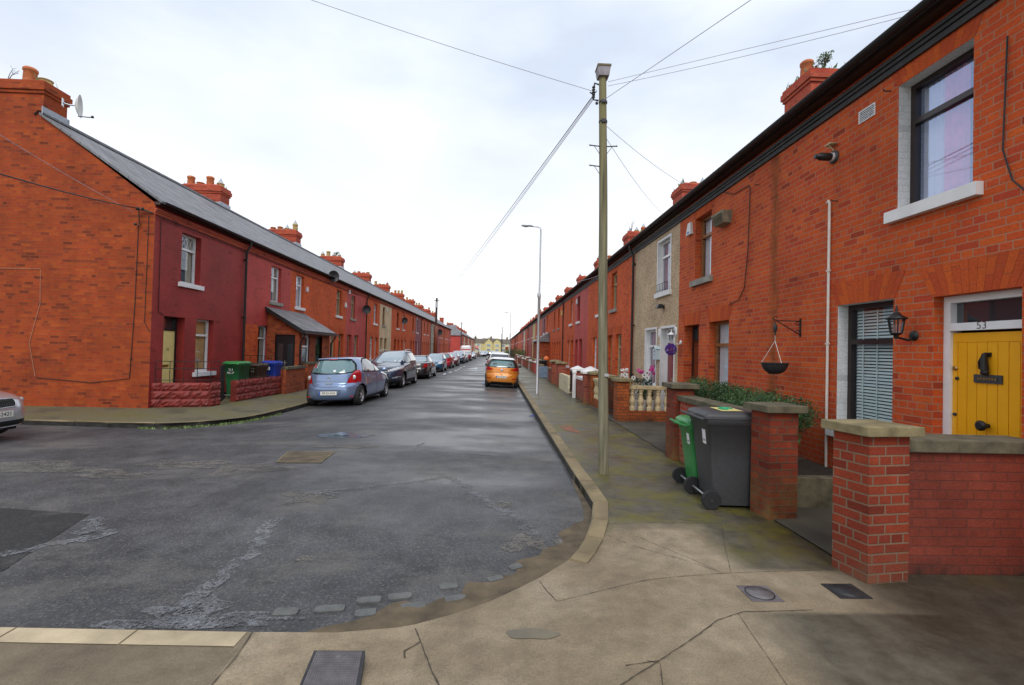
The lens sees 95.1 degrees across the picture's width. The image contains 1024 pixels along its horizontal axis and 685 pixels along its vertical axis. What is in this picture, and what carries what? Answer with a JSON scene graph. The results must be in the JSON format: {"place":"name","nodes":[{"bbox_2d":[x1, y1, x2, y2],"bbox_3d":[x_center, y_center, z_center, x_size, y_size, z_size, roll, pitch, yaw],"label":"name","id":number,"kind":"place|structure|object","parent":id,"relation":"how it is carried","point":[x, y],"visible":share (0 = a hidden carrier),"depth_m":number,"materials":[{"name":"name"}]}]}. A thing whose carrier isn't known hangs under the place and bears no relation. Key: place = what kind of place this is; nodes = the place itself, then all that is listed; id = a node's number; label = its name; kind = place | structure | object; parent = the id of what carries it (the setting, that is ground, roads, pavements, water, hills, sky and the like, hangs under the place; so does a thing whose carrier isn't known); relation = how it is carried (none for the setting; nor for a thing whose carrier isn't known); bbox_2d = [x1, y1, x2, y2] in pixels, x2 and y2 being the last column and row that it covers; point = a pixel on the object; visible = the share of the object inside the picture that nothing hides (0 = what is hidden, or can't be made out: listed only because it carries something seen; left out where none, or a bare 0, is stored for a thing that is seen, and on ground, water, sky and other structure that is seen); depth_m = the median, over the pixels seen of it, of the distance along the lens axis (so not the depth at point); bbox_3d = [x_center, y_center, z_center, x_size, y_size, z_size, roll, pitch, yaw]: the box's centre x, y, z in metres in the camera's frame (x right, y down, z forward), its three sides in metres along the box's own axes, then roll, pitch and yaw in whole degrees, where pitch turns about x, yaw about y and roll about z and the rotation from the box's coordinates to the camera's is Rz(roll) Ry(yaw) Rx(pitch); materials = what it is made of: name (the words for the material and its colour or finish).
{"place":"outdoors","nodes":[
{"label":"outdoors","id":0,"kind":"place"},
{"bbox_2d":[24,389,307,422],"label":"pavement","id":1,"kind":"structure","parent":0,"point":[226,408],"depth_m":11.66,"materials":[{"name":"concrete"}]},
{"bbox_2d":[0,66,254,407],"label":"terraced house","id":2,"kind":"structure","parent":1,"relation":"on","point":[81,253],"depth_m":12.01,"materials":[{"name":"red brick"}]},
{"bbox_2d":[62,95,93,117],"bbox_3d":[-11.443,-6.230,12.326,0.481,0.596,0.520,1,-1,16],"label":"satellite dish","id":3,"kind":"object","parent":2,"relation":"attached to","point":[78,105],"visible":1,"depth_m":12.39,"materials":[{"name":"white metal"}]},
{"bbox_2d":[162,317,176,382],"bbox_3d":[-9.553,0.464,12.879,0.137,2.350,0.840,1,-1,-2],"label":"door","id":4,"kind":"structure","parent":2,"relation":"in","point":[170,323],"depth_m":13.05,"materials":[{"name":"yellow wood"}]},
{"bbox_2d":[178,234,203,290],"bbox_3d":[-9.373,-2.328,13.523,0.357,1.532,1.050,1,-1,-2],"label":"window","id":5,"kind":"structure","parent":2,"relation":"in","point":[190,249],"depth_m":13.77,"materials":[{"name":"plastic"}]},
{"bbox_2d":[192,319,215,376],"bbox_3d":[-9.459,0.158,14.233,0.357,1.702,1.050,1,-1,-2],"label":"window","id":6,"kind":"structure","parent":2,"relation":"in","point":[201,327],"depth_m":14.47,"materials":[{"name":"plastic"}]},
{"bbox_2d":[150,383,210,407],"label":"garden wall","id":7,"kind":"structure","parent":1,"relation":"on","point":[163,395],"depth_m":12.29,"materials":[{"name":"stone"}]},
{"bbox_2d":[155,361,219,382],"bbox_3d":[-8.597,0.787,12.453,1.433,0.578,0.311,2,-1,-36],"label":"railing","id":8,"kind":"object","parent":7,"relation":"on","point":[197,368],"visible":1,"depth_m":12.41,"materials":[{"name":"red metal"}]},
{"bbox_2d":[207,382,220,406],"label":"garden wall","id":9,"kind":"structure","parent":1,"relation":"on","point":[214,388],"depth_m":12.74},
{"bbox_2d":[142,175,298,362],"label":"terraced house","id":10,"kind":"structure","parent":1,"relation":"on","point":[268,283],"depth_m":18.05,"materials":[{"name":"red brick"}]},
{"bbox_2d":[258,326,265,361],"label":"window","id":11,"kind":"structure","parent":10,"relation":"in","point":[262,332],"depth_m":18.09,"materials":[{"name":"plastic"}]},
{"bbox_2d":[269,267,282,306],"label":"window","id":12,"kind":"structure","parent":10,"relation":"in","point":[274,301],"depth_m":18.97,"materials":[{"name":"plastic"}]},
{"bbox_2d":[222,361,251,397],"bbox_3d":[-8.605,1.157,14.591,0.580,1.145,0.735,1,-1,4],"label":"wheelie bin","id":13,"kind":"object","parent":1,"relation":"on","point":[232,373],"visible":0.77,"depth_m":14.41,"materials":[{"name":"green plastic"}]},
{"bbox_2d":[230,376,280,401],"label":"garden wall","id":14,"kind":"structure","parent":1,"relation":"on","point":[243,389],"depth_m":14.69,"materials":[{"name":"stone"}]},
{"bbox_2d":[249,363,267,378],"bbox_3d":[-8.446,1.214,15.445,0.520,1.065,0.675,1,-1,4],"label":"wheelie bin","id":15,"kind":"object","parent":1,"relation":"on","point":[262,368],"visible":0.26,"depth_m":15.28,"materials":[{"name":"brown plastic"}]},
{"bbox_2d":[262,361,282,393],"bbox_3d":[-8.321,1.199,16.180,0.540,1.125,0.635,1,-1,4],"label":"wheelie bin","id":16,"kind":"object","parent":1,"relation":"on","point":[276,371],"visible":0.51,"depth_m":16.03,"materials":[{"name":"blue plastic"}]},
{"bbox_2d":[226,208,329,323],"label":"terraced house","id":17,"kind":"structure","parent":1,"relation":"on","point":[309,303],"depth_m":21.74,"materials":[{"name":"orange brick"}]},
{"bbox_2d":[294,276,305,310],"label":"window","id":18,"kind":"structure","parent":17,"relation":"in","point":[298,287],"depth_m":21.20,"materials":[{"name":"plastic"}]},
{"bbox_2d":[280,365,306,393],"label":"garden wall","id":19,"kind":"structure","parent":1,"relation":"on","point":[292,379],"depth_m":16.91,"materials":[{"name":"brick"}]},
{"bbox_2d":[265,306,337,366],"bbox_3d":[-8.748,0.240,19.705,1.540,3.160,3.675,1,-1,-2],"label":"porch","id":20,"kind":"object","parent":1,"relation":"on","point":[303,338],"visible":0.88,"depth_m":18.15,"materials":[{"name":"brick"}]},
{"bbox_2d":[275,334,294,366],"bbox_3d":[-8.792,0.729,18.152,0.760,2.070,0.040,1,-1,-2],"label":"double door","id":21,"kind":"structure","parent":20,"relation":"in","point":[285,340],"depth_m":18.14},
{"bbox_2d":[267,220,351,356],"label":"terraced house","id":22,"kind":"structure","parent":1,"relation":"on","point":[334,310],"depth_m":26.04,"materials":[{"name":"orange brick"}]},
{"bbox_2d":[299,246,370,357],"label":"terraced house","id":23,"kind":"structure","parent":1,"relation":"on","point":[356,327],"depth_m":29.48,"materials":[{"name":"red brick"}]},
{"bbox_2d":[320,251,383,360],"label":"terraced house","id":24,"kind":"structure","parent":1,"relation":"on","point":[337,262],"depth_m":33.84,"materials":[{"name":"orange brick"}]},
{"bbox_2d":[343,269,395,353],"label":"terraced house","id":25,"kind":"structure","parent":1,"relation":"on","point":[385,331],"depth_m":37.09,"materials":[{"name":"paint"}]},
{"bbox_2d":[352,270,404,350],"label":"terraced house","id":26,"kind":"structure","parent":1,"relation":"on","point":[366,277],"depth_m":41.36,"materials":[{"name":"orange brick"}]},
{"bbox_2d":[371,284,411,350],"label":"terraced house","id":27,"kind":"structure","parent":1,"relation":"on","point":[404,333],"depth_m":44.70,"materials":[{"name":"orange brick"}]},
{"bbox_2d":[374,281,417,354],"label":"terraced house","id":28,"kind":"structure","parent":1,"relation":"on","point":[386,288],"depth_m":49.26,"materials":[{"name":"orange brick"}]},
{"bbox_2d":[390,294,422,354],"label":"terraced house","id":29,"kind":"structure","parent":1,"relation":"on","point":[418,332],"depth_m":52.67,"materials":[{"name":"red brick"}]},
{"bbox_2d":[390,290,428,354],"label":"terraced house","id":30,"kind":"structure","parent":1,"relation":"on","point":[399,295],"depth_m":57.29,"materials":[{"name":"brick"}]},
{"bbox_2d":[403,300,431,355],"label":"terraced house","id":31,"kind":"structure","parent":1,"relation":"on","point":[428,339],"depth_m":60.24,"materials":[{"name":"brick"}]},
{"bbox_2d":[404,297,434,353],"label":"terraced house","id":32,"kind":"structure","parent":1,"relation":"on","point":[411,302],"depth_m":64.44,"materials":[{"name":"stone"}]},
{"bbox_2d":[433,298,439,352],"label":"telegraph pole","id":33,"kind":"object","parent":1,"relation":"on","point":[435,345],"visible":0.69,"depth_m":59.38,"materials":[{"name":"wood"}]},
{"bbox_2d":[0,356,583,631],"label":"road","id":34,"kind":"structure","parent":0,"point":[176,537],"depth_m":5.29,"materials":[{"name":"asphalt"}]},
{"bbox_2d":[0,391,24,433],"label":"parked car","id":35,"kind":"object","parent":34,"relation":"on","point":[12,412],"visible":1,"depth_m":8.55,"materials":[{"name":"grey paint"}]},
{"bbox_2d":[0,508,88,570],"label":"road patch","id":36,"kind":"object","parent":34,"relation":"on","point":[22,529],"visible":1,"depth_m":4.52,"materials":[{"name":"asphalt"}]},
{"bbox_2d":[0,627,246,645],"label":"kerb","id":37,"kind":"structure","parent":34,"relation":"on","point":[118,636],"depth_m":2.71,"materials":[{"name":"concrete"}]},
{"bbox_2d":[20,401,323,427],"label":"kerb","id":38,"kind":"structure","parent":34,"relation":"on","point":[121,424],"depth_m":10.53,"materials":[{"name":"concrete"}]},
{"bbox_2d":[138,412,282,429],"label":"gutter weeds","id":39,"kind":"object","parent":34,"relation":"on","point":[226,423],"visible":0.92,"depth_m":11.03,"materials":[{"name":"green plant"}]},
{"bbox_2d":[0,442,562,628],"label":"road seams","id":40,"kind":"object","parent":34,"relation":"on","point":[189,621],"visible":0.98,"depth_m":4.37,"materials":[{"name":"asphalt"}]},
{"bbox_2d":[276,451,334,462],"bbox_3d":[-3.410,1.884,7.669,0.846,0.031,0.823,1,-1,-2],"label":"road cover","id":41,"kind":"object","parent":34,"relation":"on","point":[304,457],"visible":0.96,"depth_m":7.65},
{"bbox_2d":[316,432,375,437],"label":"puddle","id":42,"kind":"object","parent":34,"relation":"on","point":[343,435],"visible":1,"depth_m":9.61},
{"bbox_2d":[306,353,388,404],"bbox_3d":[-5.678,1.213,16.643,2.077,1.685,4.256,-1,-1,1],"label":"parked car","id":43,"kind":"object","parent":34,"relation":"on","point":[357,380],"visible":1,"depth_m":14.87,"materials":[{"name":"blue paint"}]},
{"bbox_2d":[370,349,416,387],"bbox_3d":[-5.994,1.248,23.352,1.963,1.812,4.812,-1,-1,0],"label":"parked car","id":44,"kind":"object","parent":34,"relation":"on","point":[401,367],"visible":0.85,"depth_m":22.56,"materials":[{"name":"blue paint"}]},
{"bbox_2d":[271,563,522,617],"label":"gutter setts","id":45,"kind":"structure","parent":34,"relation":"on","point":[294,611],"depth_m":3.35,"materials":[{"name":"stone"}]},
{"bbox_2d":[414,355,435,378],"bbox_3d":[-5.946,1.541,30.239,1.785,1.435,4.597,-1,-1,-2],"label":"parked car","id":46,"kind":"object","parent":34,"relation":"on","point":[426,365],"visible":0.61,"depth_m":28.69,"materials":[{"name":"black paint"}]},
{"bbox_2d":[428,353,446,371],"bbox_3d":[-6.366,1.647,38.789,1.928,1.490,4.017,-1,-1,-2],"label":"parked car","id":47,"kind":"object","parent":34,"relation":"on","point":[439,360],"visible":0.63,"depth_m":38.09,"materials":[{"name":"blue paint"}]},
{"bbox_2d":[308,479,591,631],"bbox_3d":[-0.416,1.888,4.191,1.624,0.011,5.459,1,-1,44],"label":"gutter silt","id":48,"kind":"object","parent":34,"relation":"on","point":[544,562],"visible":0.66,"depth_m":3.54,"materials":[{"name":"soil"}]},
{"bbox_2d":[485,357,520,387],"bbox_3d":[-0.489,1.463,24.666,1.988,1.584,4.017,3,-1,0],"label":"parked car","id":49,"kind":"object","parent":34,"relation":"on","point":[501,370],"visible":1,"depth_m":22.86,"materials":[{"name":"orange paint"}]},
{"bbox_2d":[518,380,607,562],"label":"kerb","id":50,"kind":"structure","parent":34,"relation":"on","point":[596,500],"depth_m":5.83,"materials":[{"name":"concrete"}]},
{"bbox_2d":[0,0,921,338],"label":"sky","id":51,"kind":"structure","parent":0,"point":[399,154],"materials":[{"name":"white"}]},
{"bbox_2d":[482,336,501,351],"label":"semi detached house","id":52,"kind":"structure","parent":0,"point":[491,344],"depth_m":266.91,"materials":[{"name":"paint"}]},
{"bbox_2d":[0,362,1023,684],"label":"pavement","id":53,"kind":"structure","parent":0,"point":[940,630],"depth_m":2.97,"materials":[{"name":"concrete"}]},
{"bbox_2d":[300,650,364,684],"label":"manhole cover","id":54,"kind":"object","parent":53,"relation":"on","point":[325,667],"visible":1,"depth_m":2.48,"materials":[{"name":"metal"}]},
{"bbox_2d":[211,387,830,684],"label":"pavement cracks","id":55,"kind":"object","parent":53,"relation":"on","point":[436,679],"visible":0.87,"depth_m":2.83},
{"bbox_2d":[521,224,541,393],"bbox_3d":[0.711,-1.330,18.634,0.855,6.737,0.212,1,-1,-2],"label":"street lamp","id":56,"kind":"object","parent":53,"relation":"on","point":[538,341],"visible":1,"depth_m":18.59,"materials":[{"name":"metal"}]},
{"bbox_2d":[506,628,559,638],"bbox_3d":[0.130,1.802,2.900,0.341,0.033,0.135,1,-1,8],"label":"pavement stain","id":57,"kind":"object","parent":53,"relation":"on","point":[538,633],"visible":1,"depth_m":2.90,"materials":[{"name":"concrete"}]},
{"bbox_2d":[547,304,556,366],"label":"terraced house","id":58,"kind":"structure","parent":53,"relation":"on","point":[553,308],"depth_m":37.42,"materials":[{"name":"orange brick"}]},
{"bbox_2d":[532,273,585,366],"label":"terraced house","id":59,"kind":"structure","parent":53,"relation":"on","point":[544,349],"depth_m":40.01,"materials":[{"name":"red brick"}]},
{"bbox_2d":[560,290,574,374],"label":"terraced house","id":60,"kind":"structure","parent":53,"relation":"on","point":[568,322],"depth_m":29.41,"materials":[{"name":"red brick"}]},
{"bbox_2d":[553,255,610,360],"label":"terraced house","id":61,"kind":"structure","parent":53,"relation":"on","point":[559,304],"depth_m":33.94,"materials":[{"name":"red brick"}]},
{"bbox_2d":[583,267,597,368],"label":"terraced house","id":62,"kind":"structure","parent":53,"relation":"on","point":[592,345],"depth_m":21.88,"materials":[{"name":"red brick"}]},
{"bbox_2d":[589,63,616,474],"bbox_3d":[1.256,-1.053,6.700,0.418,5.826,0.196,1,-1,-2],"label":"telegraph pole","id":63,"kind":"object","parent":53,"relation":"on","point":[602,71],"visible":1,"depth_m":6.65,"materials":[{"name":"brown wood"}]},
{"bbox_2d":[608,9,910,81],"bbox_3d":[2.804,-3.594,5.757,3.461,0.296,0.006,1,-1,35],"label":"overhead cable","id":64,"kind":"object","parent":63,"relation":"attached to","point":[768,43],"visible":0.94,"depth_m":5.55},
{"bbox_2d":[570,223,645,367],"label":"terraced house","id":65,"kind":"structure","parent":53,"relation":"on","point":[580,288],"depth_m":25.44,"materials":[{"name":"red brick"}]},
{"bbox_2d":[611,377,632,420],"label":"brick pillar","id":66,"kind":"structure","parent":53,"relation":"on","point":[621,400],"depth_m":11.69,"materials":[{"name":"red brick"}]},
{"bbox_2d":[626,210,680,410],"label":"terraced house","id":67,"kind":"structure","parent":53,"relation":"on","point":[656,256],"depth_m":13.16,"materials":[{"name":"white paint"}]},
{"bbox_2d":[642,330,655,385],"bbox_3d":[4.086,0.486,13.570,0.287,1.702,1.120,1,-1,-2],"label":"window","id":68,"kind":"structure","parent":67,"relation":"in","point":[652,333],"depth_m":13.93,"materials":[{"name":"plastic"}]},
{"bbox_2d":[654,239,671,298],"bbox_3d":[4.179,-2.003,12.636,0.287,1.532,1.130,1,-1,-2],"label":"window","id":69,"kind":"structure","parent":67,"relation":"in","point":[665,254],"depth_m":12.90,"materials":[{"name":"plastic"}]},
{"bbox_2d":[666,328,673,381],"bbox_3d":[4.238,0.799,12.239,0.086,2.350,0.940,1,-1,-2],"label":"door","id":70,"kind":"structure","parent":67,"relation":"in","point":[669,358],"depth_m":12.52,"materials":[{"name":"wood"}]},
{"bbox_2d":[607,172,712,377],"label":"terraced house","id":71,"kind":"structure","parent":53,"relation":"on","point":[619,277],"depth_m":17.45,"materials":[{"name":"orange brick"}]},
{"bbox_2d":[669,415,698,493],"bbox_3d":[2.420,1.421,6.033,0.675,0.915,0.540,1,-1,2],"label":"wheelie bin","id":72,"kind":"object","parent":53,"relation":"on","point":[681,474],"visible":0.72,"depth_m":6.01,"materials":[{"name":"green plastic"}]},
{"bbox_2d":[681,407,751,509],"bbox_3d":[2.459,1.317,5.506,0.796,1.107,0.630,1,-1,1],"label":"wheelie bin","id":73,"kind":"object","parent":53,"relation":"on","point":[722,437],"visible":0.94,"depth_m":5.26,"materials":[{"name":"grey plastic"}]},
{"bbox_2d":[736,585,784,601],"bbox_3d":[1.794,1.830,3.391,0.230,0.041,0.220,1,-1,-2],"label":"water cover","id":74,"kind":"object","parent":53,"relation":"on","point":[755,593],"visible":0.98,"depth_m":3.37,"materials":[{"name":"metal"}]},
{"bbox_2d":[743,402,807,519],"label":"brick pillar","id":75,"kind":"structure","parent":53,"relation":"on","point":[774,463],"depth_m":4.96,"materials":[{"name":"brick"}]},
{"bbox_2d":[820,583,872,598],"bbox_3d":[2.467,1.848,3.457,0.240,0.041,0.210,1,-1,-2],"label":"water cover","id":76,"kind":"object","parent":53,"relation":"on","point":[845,591],"visible":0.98,"depth_m":3.44,"materials":[{"name":"metal"}]},
{"bbox_2d":[821,419,924,584],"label":"brick pillar","id":77,"kind":"structure","parent":53,"relation":"on","point":[870,526],"depth_m":3.63,"materials":[{"name":"brick"}]},
{"bbox_2d":[908,434,1023,575],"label":"garden wall","id":78,"kind":"structure","parent":53,"relation":"on","point":[966,504],"depth_m":3.78,"materials":[{"name":"brick"}]},
{"bbox_2d":[510,355,831,554],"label":"garden ground","id":79,"kind":"structure","parent":0,"point":[813,525],"depth_m":5.07,"materials":[{"name":"concrete"}]},
{"bbox_2d":[559,373,571,393],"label":"garden wall","id":80,"kind":"structure","parent":79,"relation":"on","point":[564,382],"depth_m":20.12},
{"bbox_2d":[580,368,594,403],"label":"brick pillar","id":81,"kind":"structure","parent":79,"relation":"on","point":[585,387],"depth_m":15.43,"materials":[{"name":"red brick"}]},
{"bbox_2d":[587,371,597,405],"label":"brick pillar","id":82,"kind":"structure","parent":79,"relation":"on","point":[593,374],"depth_m":14.92,"materials":[{"name":"red brick"}]},
{"bbox_2d":[633,365,655,399],"bbox_3d":[3.551,1.290,12.682,0.590,1.424,0.572,1,-1,-2],"label":"flowering plant","id":83,"kind":"object","parent":79,"relation":"on","point":[646,378],"visible":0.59,"depth_m":12.56,"materials":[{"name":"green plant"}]},
{"bbox_2d":[629,385,666,421],"bbox_3d":[3.478,1.599,11.852,1.110,1.000,0.180,1,-1,-2],"label":"balustrade","id":84,"kind":"object","parent":79,"relation":"on","point":[649,414],"visible":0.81,"depth_m":11.78,"materials":[{"name":"stone"}]},
{"bbox_2d":[662,382,699,460],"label":"brick pillar","id":85,"kind":"structure","parent":79,"relation":"on","point":[674,389],"depth_m":7.57,"materials":[{"name":"brick"}]},
{"bbox_2d":[677,395,751,463],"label":"garden wall","id":86,"kind":"structure","parent":79,"relation":"on","point":[687,402],"depth_m":7.09,"materials":[{"name":"red brick"}]},
{"bbox_2d":[797,475,832,507],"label":"garden wall","id":87,"kind":"structure","parent":79,"relation":"on","point":[814,491],"depth_m":5.34,"materials":[{"name":"concrete"}]},
{"bbox_2d":[798,456,832,475],"bbox_3d":[3.572,1.776,6.595,1.240,0.258,2.190,1,-1,-2],"label":"planting bed","id":88,"kind":"object","parent":79,"relation":"on","point":[807,467],"visible":0.03,"depth_m":6.10,"materials":[{"name":"soil"}]},
{"bbox_2d":[685,375,820,435],"bbox_3d":[3.463,1.144,7.119,1.185,1.164,2.852,1,-1,-2],"label":"hedge","id":89,"kind":"object","parent":88,"relation":"on","point":[732,395],"visible":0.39,"depth_m":6.79,"materials":[{"name":"green plant"}]},
{"bbox_2d":[668,59,844,399],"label":"terraced house","id":90,"kind":"structure","parent":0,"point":[721,338],"depth_m":9.00,"materials":[{"name":"orange brick"}]},
{"bbox_2d":[691,325,698,381],"bbox_3d":[4.335,0.778,10.762,0.086,2.350,0.820,1,-1,-2],"label":"door","id":91,"kind":"structure","parent":90,"relation":"in","point":[695,329],"depth_m":11.04,"materials":[{"name":"black wood"}]},
{"bbox_2d":[689,214,712,286],"bbox_3d":[4.279,-2.039,10.268,0.337,1.532,1.010,1,-1,-2],"label":"window","id":92,"kind":"structure","parent":90,"relation":"in","point":[706,265],"depth_m":10.52,"materials":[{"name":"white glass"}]},
{"bbox_2d":[713,321,728,398],"bbox_3d":[4.242,0.423,9.438,0.337,1.702,1.050,1,-1,-2],"label":"window","id":93,"kind":"structure","parent":90,"relation":"in","point":[724,328],"depth_m":9.71,"materials":[{"name":"white glass"}]},
{"bbox_2d":[711,209,732,227],"bbox_3d":[4.125,-2.434,9.223,0.205,0.230,0.480,1,-1,-2],"label":"air vent","id":94,"kind":"object","parent":90,"relation":"attached to","point":[722,218],"visible":1,"depth_m":9.07,"materials":[{"name":"plastic"}]},
{"bbox_2d":[760,0,1023,468],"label":"terraced house","id":95,"kind":"structure","parent":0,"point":[927,212],"depth_m":5.12,"materials":[{"name":"orange brick"}]},
{"bbox_2d":[773,316,800,336],"bbox_3d":[4.035,-0.236,6.875,0.416,0.296,0.060,1,-1,-2],"label":"basket bracket","id":96,"kind":"object","parent":95,"relation":"attached to","point":[775,327],"visible":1,"depth_m":6.87,"materials":[{"name":"black metal"}]},
{"bbox_2d":[761,336,788,373],"bbox_3d":[3.855,0.175,6.863,0.370,0.575,0.370,1,-1,-2],"label":"hanging basket","id":97,"kind":"object","parent":96,"relation":"hanging from","point":[774,368],"visible":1,"depth_m":6.75,"materials":[{"name":"metal"}]},
{"bbox_2d":[813,142,838,163],"bbox_3d":[4.189,-2.531,6.265,0.272,0.259,0.170,1,-1,-2],"label":"boiler flue","id":98,"kind":"object","parent":95,"relation":"attached to","point":[832,157],"visible":1,"depth_m":6.23,"materials":[{"name":"grey plastic"}]},
{"bbox_2d":[824,200,830,466],"bbox_3d":[4.229,-0.126,6.288,0.040,3.606,0.100,1,-1,9],"label":"drain pipe","id":99,"kind":"object","parent":95,"relation":"attached to","point":[828,270],"visible":0.88,"depth_m":6.26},
{"bbox_2d":[825,301,892,435],"bbox_3d":[4.343,0.365,5.695,0.303,1.702,1.060,1,-1,-2],"label":"window","id":100,"kind":"structure","parent":95,"relation":"in","point":[852,342],"depth_m":5.87,"materials":[{"name":"white glass"}]},
{"bbox_2d":[858,102,875,124],"bbox_3d":[4.340,-2.800,5.724,0.012,0.150,0.250,1,-1,-2],"label":"vent grille","id":101,"kind":"object","parent":95,"relation":"attached to","point":[867,113],"visible":1,"depth_m":5.72,"materials":[{"name":"white paint"}]},
{"bbox_2d":[885,305,918,340],"bbox_3d":[4.149,-0.205,4.997,0.302,0.381,0.182,1,-1,-2],"label":"wall lantern","id":102,"kind":"object","parent":95,"relation":"attached to","point":[898,316],"depth_m":4.98,"materials":[{"name":"black metal"}]},
{"bbox_2d":[884,48,983,223],"bbox_3d":[4.464,-2.122,4.852,0.365,1.532,1.030,1,-1,-2],"label":"window","id":103,"kind":"structure","parent":95,"relation":"in","point":[946,118],"depth_m":4.94,"materials":[{"name":"clear glass"}]},
{"bbox_2d":[943,288,1021,437],"bbox_3d":[4.432,0.692,4.372,0.175,2.320,0.810,1,-1,-2],"label":"door","id":104,"kind":"structure","parent":95,"relation":"in","point":[982,371],"depth_m":4.41,"materials":[{"name":"yellow wood"}]},
{"bbox_2d":[1002,36,1023,190],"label":"wall cable","id":105,"kind":"object","parent":95,"relation":"attached to","point":[1003,132],"depth_m":4.13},
{"label":"pavement","id":106,"kind":"structure","parent":0,"visible":0},
{"bbox_2d":[439,317,462,351],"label":"terraced house","id":107,"kind":"structure","parent":106,"relation":"on","point":[455,344],"depth_m":112.26,"materials":[{"name":"red brick"}]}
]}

